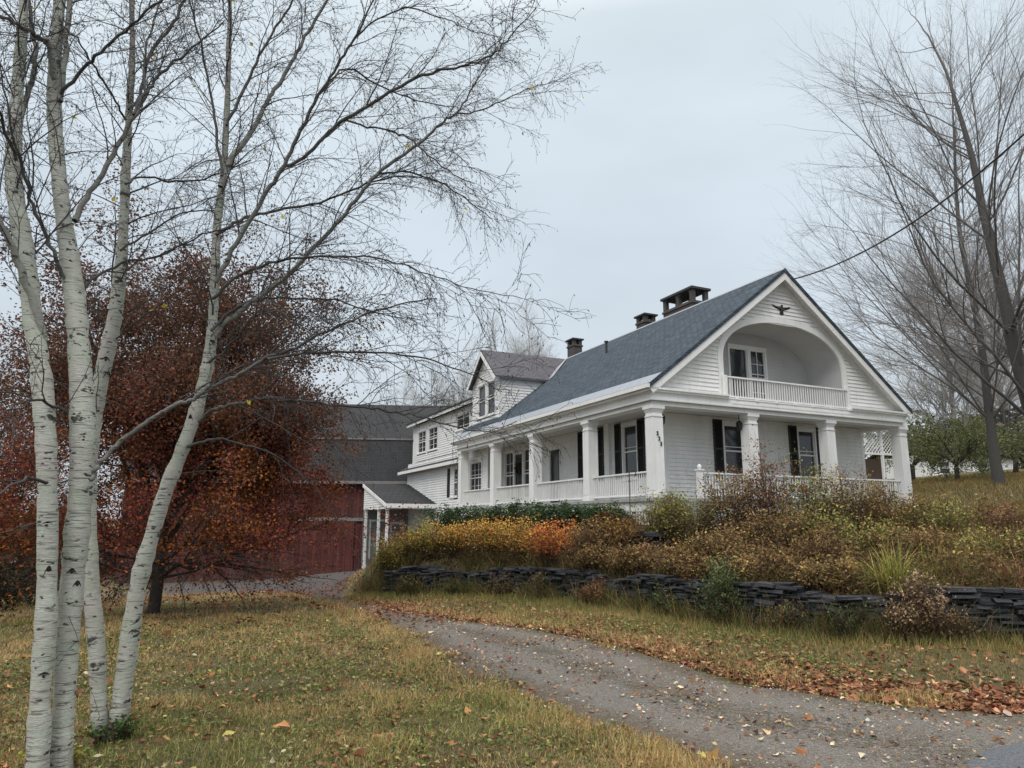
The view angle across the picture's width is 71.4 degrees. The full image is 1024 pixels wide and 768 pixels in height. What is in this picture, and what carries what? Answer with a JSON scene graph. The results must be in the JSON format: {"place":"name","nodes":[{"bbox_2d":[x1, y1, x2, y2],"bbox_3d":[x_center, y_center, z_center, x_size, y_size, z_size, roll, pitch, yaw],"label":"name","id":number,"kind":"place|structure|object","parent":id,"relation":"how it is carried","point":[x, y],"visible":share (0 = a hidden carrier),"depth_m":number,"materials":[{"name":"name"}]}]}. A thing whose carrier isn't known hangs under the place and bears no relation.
{"place":"outdoors","nodes":[
{"label":"outdoors","id":0,"kind":"place"},
{"bbox_2d":[0,469,1023,767],"bbox_3d":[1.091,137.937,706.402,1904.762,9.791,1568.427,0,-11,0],"label":"ground","id":1,"kind":"structure","parent":0,"point":[182,657],"depth_m":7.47,"materials":[{"name":"plant"}]},
{"bbox_2d":[0,552,36,610],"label":"bush","id":2,"kind":"object","parent":1,"relation":"on","point":[8,580],"visible":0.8,"depth_m":16.42,"materials":[{"name":"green plant"}]},
{"bbox_2d":[0,495,116,581],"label":"distant woodland","id":3,"kind":"object","parent":1,"relation":"on","point":[113,571],"visible":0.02,"depth_m":48.46,"materials":[{"name":"brown plant"}]},
{"bbox_2d":[0,0,158,767],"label":"birch tree","id":4,"kind":"object","parent":1,"relation":"on","point":[39,723],"visible":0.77,"depth_m":4.76,"materials":[{"name":"white plant"}]},
{"bbox_2d":[0,322,174,604],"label":"russet tree","id":5,"kind":"object","parent":1,"relation":"on","point":[21,485],"visible":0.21,"depth_m":19.14,"materials":[{"name":"brown plant"}]},
{"bbox_2d":[86,708,139,745],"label":"clover clump","id":6,"kind":"object","parent":1,"relation":"on","point":[104,735],"visible":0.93,"depth_m":5.26,"materials":[{"name":"green plant"}]},
{"bbox_2d":[0,0,287,743],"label":"birch tree","id":7,"kind":"object","parent":1,"relation":"on","point":[95,632],"visible":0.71,"depth_m":6.06,"materials":[{"name":"white plant"}]},
{"bbox_2d":[0,159,433,621],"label":"russet tree","id":8,"kind":"object","parent":1,"relation":"on","point":[157,379],"visible":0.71,"depth_m":14.21,"materials":[{"name":"brown plant"}]},
{"bbox_2d":[0,570,464,630],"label":"yard leaves","id":9,"kind":"object","parent":1,"relation":"on","point":[398,611],"visible":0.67,"depth_m":14.98,"materials":[{"name":"brown plant"}]},
{"bbox_2d":[0,0,559,767],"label":"birch tree","id":10,"kind":"object","parent":1,"relation":"on","point":[82,436],"visible":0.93,"depth_m":5.24,"materials":[{"name":"white plant"}]},
{"bbox_2d":[114,403,448,583],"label":"red barn","id":11,"kind":"structure","parent":1,"relation":"on","point":[385,466],"depth_m":43.79,"materials":[{"name":"wood"}]},
{"bbox_2d":[298,521,354,575],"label":"sliding door","id":12,"kind":"structure","parent":11,"relation":"in","point":[327,557],"depth_m":43.03,"materials":[{"name":"wood"}]},
{"bbox_2d":[107,0,605,739],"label":"birch tree","id":13,"kind":"object","parent":1,"relation":"on","point":[129,638],"visible":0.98,"depth_m":6.15,"materials":[{"name":"white plant"}]},
{"bbox_2d":[369,527,409,578],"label":"spirea shrub","id":14,"kind":"object","parent":1,"relation":"on","point":[383,557],"visible":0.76,"depth_m":18.42,"materials":[{"name":"yellow plant"}]},
{"bbox_2d":[391,515,448,558],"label":"spirea shrub","id":15,"kind":"object","parent":1,"relation":"on","point":[419,542],"visible":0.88,"depth_m":18.44,"materials":[{"name":"yellow plant"}]},
{"bbox_2d":[395,343,458,405],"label":"pale bare tree","id":16,"kind":"object","parent":1,"relation":"on","point":[420,402],"visible":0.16,"depth_m":60.71,"materials":[{"name":"grey plant"}]},
{"bbox_2d":[424,516,478,557],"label":"spirea shrub","id":17,"kind":"object","parent":1,"relation":"on","point":[452,533],"visible":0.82,"depth_m":18.45,"materials":[{"name":"yellow plant"}]},
{"bbox_2d":[423,337,479,405],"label":"pale bare tree","id":18,"kind":"object","parent":1,"relation":"on","point":[455,397],"visible":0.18,"depth_m":64.33,"materials":[{"name":"grey plant"}]},
{"bbox_2d":[421,500,498,535],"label":"juniper shrub","id":19,"kind":"object","parent":1,"relation":"on","point":[452,514],"visible":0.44,"depth_m":21.24,"materials":[{"name":"green plant"}]},
{"bbox_2d":[0,610,959,767],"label":"lawn leaves","id":20,"kind":"object","parent":1,"relation":"on","point":[284,723],"visible":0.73,"depth_m":6.94,"materials":[{"name":"brown plant"}]},
{"bbox_2d":[455,510,514,560],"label":"spirea shrub","id":21,"kind":"object","parent":1,"relation":"on","point":[488,538],"visible":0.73,"depth_m":17.99,"materials":[{"name":"yellow plant"}]},
{"bbox_2d":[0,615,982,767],"bbox_3d":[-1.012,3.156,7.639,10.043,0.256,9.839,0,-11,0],"label":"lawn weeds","id":22,"kind":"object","parent":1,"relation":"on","point":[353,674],"visible":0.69,"depth_m":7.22,"materials":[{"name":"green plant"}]},
{"bbox_2d":[443,302,548,399],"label":"pale bare tree","id":23,"kind":"object","parent":1,"relation":"on","point":[493,348],"visible":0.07,"depth_m":70.17,"materials":[{"name":"grey plant"}]},
{"bbox_2d":[485,570,517,599],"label":"weed","id":24,"kind":"object","parent":1,"relation":"on","point":[505,588],"visible":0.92,"depth_m":16.72,"materials":[{"name":"brown plant"}]},
{"bbox_2d":[464,497,553,533],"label":"juniper shrub","id":25,"kind":"object","parent":1,"relation":"on","point":[512,509],"visible":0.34,"depth_m":20.22,"materials":[{"name":"green plant"}]},
{"bbox_2d":[468,280,560,371],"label":"pale bare tree","id":26,"kind":"object","parent":1,"relation":"on","point":[535,351],"visible":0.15,"depth_m":75.66,"materials":[{"name":"grey plant"}]},
{"bbox_2d":[486,512,555,563],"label":"spirea shrub","id":27,"kind":"object","parent":1,"relation":"on","point":[515,540],"visible":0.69,"depth_m":17.42,"materials":[{"name":"yellow plant"}]},
{"bbox_2d":[520,514,582,567],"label":"spirea shrub","id":28,"kind":"object","parent":1,"relation":"on","point":[545,546],"visible":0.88,"depth_m":16.43,"materials":[{"name":"orange plant"}]},
{"bbox_2d":[523,499,597,532],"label":"juniper shrub","id":29,"kind":"object","parent":1,"relation":"on","point":[566,509],"visible":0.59,"depth_m":19.14,"materials":[{"name":"green plant"}]},
{"bbox_2d":[556,517,627,565],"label":"autumn shrub","id":30,"kind":"object","parent":1,"relation":"on","point":[586,537],"visible":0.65,"depth_m":15.51,"materials":[{"name":"brown plant"}]},
{"bbox_2d":[567,539,620,571],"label":"autumn shrub","id":31,"kind":"object","parent":1,"relation":"on","point":[584,564],"visible":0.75,"depth_m":15.05,"materials":[{"name":"brown plant"}]},
{"bbox_2d":[577,576,611,606],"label":"weed","id":32,"kind":"object","parent":1,"relation":"on","point":[585,594],"visible":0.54,"depth_m":14.21,"materials":[{"name":"brown plant"}]},
{"bbox_2d":[569,499,637,528],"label":"juniper shrub","id":33,"kind":"object","parent":1,"relation":"on","point":[591,511],"visible":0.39,"depth_m":18.84,"materials":[{"name":"green plant"}]},
{"bbox_2d":[578,502,652,553],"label":"autumn shrub","id":34,"kind":"object","parent":1,"relation":"on","point":[621,534],"visible":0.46,"depth_m":15.75,"materials":[{"name":"brown plant"}]},
{"bbox_2d":[600,543,649,574],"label":"autumn shrub","id":35,"kind":"object","parent":1,"relation":"on","point":[616,559],"visible":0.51,"depth_m":14.38,"materials":[{"name":"brown plant"}]},
{"bbox_2d":[361,268,914,568],"bbox_3d":[2.329,3.094,33.227,12.762,11.720,29.000,5,-12,-25],"label":"farmhouse","id":36,"kind":"object","parent":1,"relation":"on","point":[692,385],"visible":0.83,"depth_m":23.88,"materials":[{"name":"white paint"}]},
{"bbox_2d":[468,457,482,494],"bbox_3d":[-1.680,4.298,33.010,0.210,1.670,1.620,5,-12,-25],"label":"window","id":37,"kind":"structure","parent":36,"relation":"in","point":[475,465],"depth_m":33.15,"materials":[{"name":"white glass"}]},
{"bbox_2d":[476,382,485,419],"bbox_3d":[-1.384,0.803,33.187,0.160,1.660,1.110,5,-12,-25],"label":"window","id":38,"kind":"structure","parent":36,"relation":"in","point":[481,408],"depth_m":33.33,"materials":[{"name":"white glass"}]},
{"bbox_2d":[504,449,513,500],"bbox_3d":[-0.104,4.050,31.618,0.160,2.230,1.060,5,-12,-25],"label":"window","id":39,"kind":"structure","parent":36,"relation":"in","point":[508,464],"depth_m":31.81,"materials":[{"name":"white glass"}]},
{"bbox_2d":[513,450,522,504],"bbox_3d":[0.296,4.096,30.732,0.130,2.380,0.990,5,-12,-25],"label":"door","id":40,"kind":"structure","parent":36,"relation":"in","point":[518,479],"depth_m":30.84,"materials":[{"name":"white glass"}]},
{"bbox_2d":[548,445,560,502],"bbox_3d":[1.692,3.578,27.814,0.130,2.280,1.040,5,-12,-25],"label":"door","id":41,"kind":"structure","parent":36,"relation":"in","point":[554,466],"depth_m":27.95,"materials":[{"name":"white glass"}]},
{"bbox_2d":[621,420,638,480],"bbox_3d":[3.887,2.194,23.355,0.160,1.910,0.980,5,-12,-25],"label":"window","id":42,"kind":"structure","parent":36,"relation":"in","point":[629,457],"depth_m":23.49,"materials":[{"name":"white glass"}]},
{"bbox_2d":[722,421,742,479],"bbox_3d":[7.158,2.141,22.903,1.060,1.860,0.160,5,-12,-25],"label":"window","id":43,"kind":"structure","parent":36,"relation":"in","point":[731,436],"depth_m":22.93,"materials":[{"name":"white glass"}]},
{"bbox_2d":[727,343,751,397],"bbox_3d":[7.495,-0.272,23.536,0.970,2.100,0.160,5,-12,-25],"label":"window","id":44,"kind":"structure","parent":36,"relation":"in","point":[738,355],"depth_m":23.65,"materials":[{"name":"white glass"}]},
{"bbox_2d":[749,346,769,398],"bbox_3d":[8.255,-0.201,23.885,0.850,2.100,0.160,5,-12,-25],"label":"window","id":45,"kind":"structure","parent":36,"relation":"in","point":[757,355],"depth_m":23.99,"materials":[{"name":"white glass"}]},
{"bbox_2d":[797,427,818,482],"bbox_3d":[10.030,2.410,24.229,0.950,1.860,0.160,5,-12,-25],"label":"window","id":46,"kind":"structure","parent":36,"relation":"in","point":[806,437],"depth_m":24.32,"materials":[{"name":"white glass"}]},
{"bbox_2d":[791,133,1023,279],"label":"utility cable","id":47,"kind":"object","parent":36,"relation":"attached to","point":[979,172],"visible":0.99,"depth_m":18.05,"materials":[{"name":"rubber"}]},
{"bbox_2d":[617,531,667,552],"bbox_3d":[2.780,3.659,15.774,0.374,0.796,1.469,10,-15,-40],"label":"slate outcrop","id":48,"kind":"object","parent":1,"relation":"on","point":[652,535],"visible":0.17,"depth_m":15.49,"materials":[{"name":"stone"}]},
{"bbox_2d":[617,537,670,574],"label":"autumn shrub","id":49,"kind":"object","parent":1,"relation":"on","point":[643,557],"visible":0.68,"depth_m":14.05,"materials":[{"name":"brown plant"}]},
{"bbox_2d":[624,486,694,552],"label":"autumn shrub","id":50,"kind":"object","parent":1,"relation":"on","point":[651,510],"visible":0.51,"depth_m":15.81,"materials":[{"name":"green plant"}]},
{"bbox_2d":[642,578,680,616],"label":"weed","id":51,"kind":"object","parent":1,"relation":"on","point":[660,598],"visible":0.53,"depth_m":12.51,"materials":[{"name":"green plant"}]},
{"bbox_2d":[313,573,1023,690],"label":"verge grass","id":52,"kind":"structure","parent":1,"relation":"on","point":[564,604],"depth_m":10.08,"materials":[{"name":"plant"}]},
{"bbox_2d":[636,482,728,546],"bbox_3d":[3.908,2.983,15.791,2.041,1.587,1.729,-7,-13,33],"label":"autumn shrub","id":53,"kind":"object","parent":1,"relation":"on","point":[682,528],"visible":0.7,"depth_m":15.48,"materials":[{"name":"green plant"}]},
{"bbox_2d":[650,532,717,577],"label":"autumn shrub","id":54,"kind":"object","parent":1,"relation":"on","point":[664,560],"visible":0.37,"depth_m":13.18,"materials":[{"name":"brown plant"}]},
{"bbox_2d":[348,536,1023,646],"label":"wall growth","id":55,"kind":"object","parent":1,"relation":"on","point":[377,583],"depth_m":12.38,"materials":[{"name":"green plant"}]},
{"bbox_2d":[350,594,1023,714],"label":"fallen leaves","id":56,"kind":"object","parent":1,"relation":"on","point":[1011,702],"visible":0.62,"depth_m":7.71,"materials":[{"name":"brown plant"}]},
{"bbox_2d":[365,493,1023,620],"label":"bank grass","id":57,"kind":"structure","parent":1,"relation":"on","point":[953,562],"depth_m":11.74,"materials":[{"name":"plant"}]},
{"bbox_2d":[672,549,732,581],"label":"autumn shrub","id":58,"kind":"object","parent":1,"relation":"on","point":[690,571],"visible":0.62,"depth_m":12.52,"materials":[{"name":"brown plant"}]},
{"bbox_2d":[382,565,1023,645],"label":"slate retaining wall","id":59,"kind":"structure","parent":1,"relation":"on","point":[985,598],"depth_m":11.13,"materials":[{"name":"stone"}]},
{"bbox_2d":[384,511,1023,595],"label":"shrubs","id":60,"kind":"object","parent":1,"relation":"on","point":[967,584],"visible":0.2,"depth_m":11.69,"materials":[{"name":"brown plant"}]},
{"bbox_2d":[677,505,763,563],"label":"autumn shrub","id":61,"kind":"object","parent":1,"relation":"on","point":[713,547],"visible":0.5,"depth_m":12.98,"materials":[{"name":"brown plant"}]},
{"bbox_2d":[689,556,752,619],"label":"shrub","id":62,"kind":"object","parent":1,"relation":"on","point":[725,578],"visible":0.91,"depth_m":11.39,"materials":[{"name":"green plant"}]},
{"bbox_2d":[683,457,778,542],"bbox_3d":[4.688,2.603,15.403,2.008,2.135,1.672,0,-11,0],"label":"autumn shrub","id":63,"kind":"object","parent":1,"relation":"on","point":[737,509],"visible":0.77,"depth_m":15.27,"materials":[{"name":"brown plant"}]},
{"bbox_2d":[717,548,776,581],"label":"autumn shrub","id":64,"kind":"object","parent":1,"relation":"on","point":[745,562],"visible":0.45,"depth_m":11.67,"materials":[{"name":"brown plant"}]},
{"bbox_2d":[716,535,801,572],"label":"autumn shrub","id":65,"kind":"object","parent":1,"relation":"on","point":[749,552],"visible":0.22,"depth_m":12.25,"materials":[{"name":"brown plant"}]},
{"bbox_2d":[718,424,818,541],"bbox_3d":[5.551,2.204,15.340,1.762,2.799,2.279,9,-14,-38],"label":"autumn shrub","id":66,"kind":"object","parent":1,"relation":"on","point":[771,494],"visible":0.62,"depth_m":15.28,"materials":[{"name":"brown plant"}]},
{"bbox_2d":[725,494,819,556],"bbox_3d":[4.957,2.810,13.459,1.678,1.411,1.712,0,-11,0],"label":"autumn shrub","id":67,"kind":"object","parent":1,"relation":"on","point":[773,537],"visible":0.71,"depth_m":13.37,"materials":[{"name":"brown plant"}]},
{"bbox_2d":[749,597,814,634],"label":"weed","id":68,"kind":"object","parent":1,"relation":"on","point":[788,621],"visible":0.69,"depth_m":10.53,"materials":[{"name":"green plant"}]},
{"bbox_2d":[756,542,829,584],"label":"autumn shrub","id":69,"kind":"object","parent":1,"relation":"on","point":[793,562],"visible":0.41,"depth_m":11.51,"materials":[{"name":"brown plant"}]},
{"bbox_2d":[762,447,864,532],"bbox_3d":[6.367,2.350,15.134,2.204,2.302,1.910,0,-11,0],"label":"autumn shrub","id":70,"kind":"object","parent":1,"relation":"on","point":[814,501],"visible":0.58,"depth_m":14.91,"materials":[{"name":"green plant"}]},
{"bbox_2d":[778,493,864,546],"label":"autumn shrub","id":71,"kind":"object","parent":1,"relation":"on","point":[840,521],"visible":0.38,"depth_m":13.34,"materials":[{"name":"brown plant"}]},
{"bbox_2d":[779,521,869,566],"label":"autumn shrub","id":72,"kind":"object","parent":1,"relation":"on","point":[829,546],"visible":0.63,"depth_m":11.95,"materials":[{"name":"brown plant"}]},
{"bbox_2d":[787,550,874,594],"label":"autumn shrub","id":73,"kind":"object","parent":1,"relation":"on","point":[813,575],"visible":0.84,"depth_m":10.85,"materials":[{"name":"brown plant"}]},
{"bbox_2d":[811,599,871,639],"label":"weed","id":74,"kind":"object","parent":1,"relation":"on","point":[841,624],"visible":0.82,"depth_m":9.98,"materials":[{"name":"green plant"}]},
{"bbox_2d":[805,460,896,533],"bbox_3d":[7.168,2.497,15.146,1.766,1.786,1.782,-6,-13,28],"label":"autumn shrub","id":75,"kind":"object","parent":1,"relation":"on","point":[861,505],"visible":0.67,"depth_m":15.04,"materials":[{"name":"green plant"}]},
{"bbox_2d":[825,513,911,556],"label":"autumn shrub","id":76,"kind":"object","parent":1,"relation":"on","point":[873,523],"visible":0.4,"depth_m":12.84,"materials":[{"name":"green plant"}]},
{"bbox_2d":[853,480,902,510],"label":"variegated shrub","id":77,"kind":"object","parent":1,"relation":"on","point":[885,493],"visible":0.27,"depth_m":19.89,"materials":[{"name":"green plant"}]},
{"bbox_2d":[863,424,907,493],"bbox_3d":[16.071,3.534,31.363,2.434,3.502,1.390,4,-12,-18],"label":"garden arbor","id":78,"kind":"object","parent":1,"relation":"on","point":[877,467],"visible":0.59,"depth_m":31.44,"materials":[{"name":"wood"}]},
{"bbox_2d":[830,528,941,597],"bbox_3d":[5.642,2.668,10.645,1.909,1.036,1.753,9,-14,-38],"label":"grass clump","id":79,"kind":"object","parent":1,"relation":"on","point":[887,572],"visible":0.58,"depth_m":10.44,"materials":[{"name":"plant"}]},
{"bbox_2d":[759,0,1023,415],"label":"bare maple","id":80,"kind":"object","parent":1,"relation":"on","point":[1012,335],"visible":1,"depth_m":20.82,"materials":[{"name":"grey plant"}]},
{"bbox_2d":[760,0,1023,484],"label":"bare maple","id":81,"kind":"object","parent":1,"relation":"on","point":[995,464],"visible":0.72,"depth_m":33.29,"materials":[{"name":"grey plant"}]},
{"bbox_2d":[869,590,926,644],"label":"weed","id":82,"kind":"object","parent":1,"relation":"on","point":[900,621],"visible":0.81,"depth_m":9.66,"materials":[{"name":"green plant"}]},
{"bbox_2d":[863,480,944,533],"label":"autumn shrub","id":83,"kind":"object","parent":1,"relation":"on","point":[884,515],"visible":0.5,"depth_m":14.67,"materials":[{"name":"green plant"}]},
{"bbox_2d":[857,518,964,562],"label":"autumn shrub","id":84,"kind":"object","parent":1,"relation":"on","point":[930,534],"visible":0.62,"depth_m":12.15,"materials":[{"name":"brown plant"}]},
{"bbox_2d":[863,414,967,479],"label":"crab apple tree","id":85,"kind":"object","parent":1,"relation":"on","point":[913,464],"visible":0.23,"depth_m":43.70,"materials":[{"name":"green plant"}]},
{"bbox_2d":[878,563,964,644],"bbox_3d":[5.679,3.037,9.823,1.135,1.164,1.010,9,-14,-38],"label":"shrub","id":86,"kind":"object","parent":1,"relation":"on","point":[917,592],"visible":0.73,"depth_m":9.71,"materials":[{"name":"brown plant"}]},
{"bbox_2d":[894,536,975,582],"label":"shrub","id":87,"kind":"object","parent":1,"relation":"on","point":[933,563],"visible":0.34,"depth_m":10.87,"materials":[{"name":"plant"}]},
{"bbox_2d":[853,173,1020,446],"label":"pale bare tree","id":88,"kind":"object","parent":1,"relation":"on","point":[941,399],"visible":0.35,"depth_m":62.84,"materials":[{"name":"grey plant"}]},
{"bbox_2d":[868,443,1018,478],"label":"distant house","id":89,"kind":"structure","parent":1,"relation":"on","point":[918,473],"depth_m":58.83,"materials":[{"name":"white paint"}]},
{"bbox_2d":[863,406,1023,469],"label":"distant woodland","id":90,"kind":"object","parent":1,"relation":"on","point":[999,423],"visible":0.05,"depth_m":67.93,"materials":[{"name":"grey plant"}]},
{"bbox_2d":[889,490,998,538],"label":"autumn shrub","id":91,"kind":"object","parent":1,"relation":"on","point":[947,517],"visible":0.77,"depth_m":13.94,"materials":[{"name":"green plant"}]},
{"bbox_2d":[906,593,985,645],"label":"weed","id":92,"kind":"object","parent":1,"relation":"on","point":[933,618],"visible":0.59,"depth_m":9.52,"materials":[{"name":"green plant"}]},
{"bbox_2d":[879,469,1023,508],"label":"slope grass","id":93,"kind":"structure","parent":1,"relation":"on","point":[932,483],"depth_m":30.37,"materials":[{"name":"plant"}]},
{"bbox_2d":[886,405,1021,479],"bbox_3d":[23.021,3.258,36.634,5.755,4.586,5.795,0,-11,0],"label":"crab apple tree","id":94,"kind":"object","parent":1,"relation":"on","point":[970,449],"visible":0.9,"depth_m":36.73,"materials":[{"name":"green plant"}]},
{"bbox_2d":[907,193,1023,449],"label":"pale bare tree","id":95,"kind":"object","parent":1,"relation":"on","point":[1001,416],"visible":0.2,"depth_m":67.05,"materials":[{"name":"grey plant"}]},
{"bbox_2d":[911,540,1021,582],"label":"autumn shrub","id":96,"kind":"object","parent":1,"relation":"on","point":[987,555],"visible":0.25,"depth_m":10.95,"materials":[{"name":"brown plant"}]},
{"bbox_2d":[927,488,1023,533],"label":"autumn shrub","id":97,"kind":"object","parent":1,"relation":"on","point":[982,505],"visible":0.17,"depth_m":14.62,"materials":[{"name":"brown plant"}]},
{"bbox_2d":[941,521,1023,563],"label":"autumn shrub","id":98,"kind":"object","parent":1,"relation":"on","point":[986,542],"visible":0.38,"depth_m":11.65,"materials":[{"name":"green plant"}]},
{"bbox_2d":[941,416,1023,474],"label":"crab apple tree","id":99,"kind":"object","parent":1,"relation":"on","point":[1018,451],"visible":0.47,"depth_m":41.69,"materials":[{"name":"green plant"}]},
{"bbox_2d":[963,494,1023,538],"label":"autumn shrub","id":100,"kind":"object","parent":1,"relation":"on","point":[1009,521],"visible":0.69,"depth_m":13.61,"materials":[{"name":"brown plant"}]},
{"bbox_2d":[974,543,1023,591],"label":"grass clump","id":101,"kind":"object","parent":1,"relation":"on","point":[1007,575],"visible":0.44,"depth_m":10.13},
{"bbox_2d":[0,0,1023,518],"label":"sky","id":102,"kind":"structure","parent":0,"point":[666,180],"materials":[{"name":"grey"}]},
{"bbox_2d":[102,568,1023,767],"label":"gravel driveway","id":103,"kind":"structure","parent":0,"point":[821,748],"depth_m":6.27,"materials":[{"name":"gravel"}]},
{"bbox_2d":[338,601,1021,767],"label":"driveway leaves","id":104,"kind":"object","parent":103,"relation":"on","point":[809,717],"visible":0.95,"depth_m":6.44,"materials":[{"name":"brown plant"}]},
{"bbox_2d":[968,742,1023,767],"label":"asphalt road","id":105,"kind":"structure","parent":0,"point":[1012,756],"depth_m":4.78,"materials":[{"name":"asphalt"}]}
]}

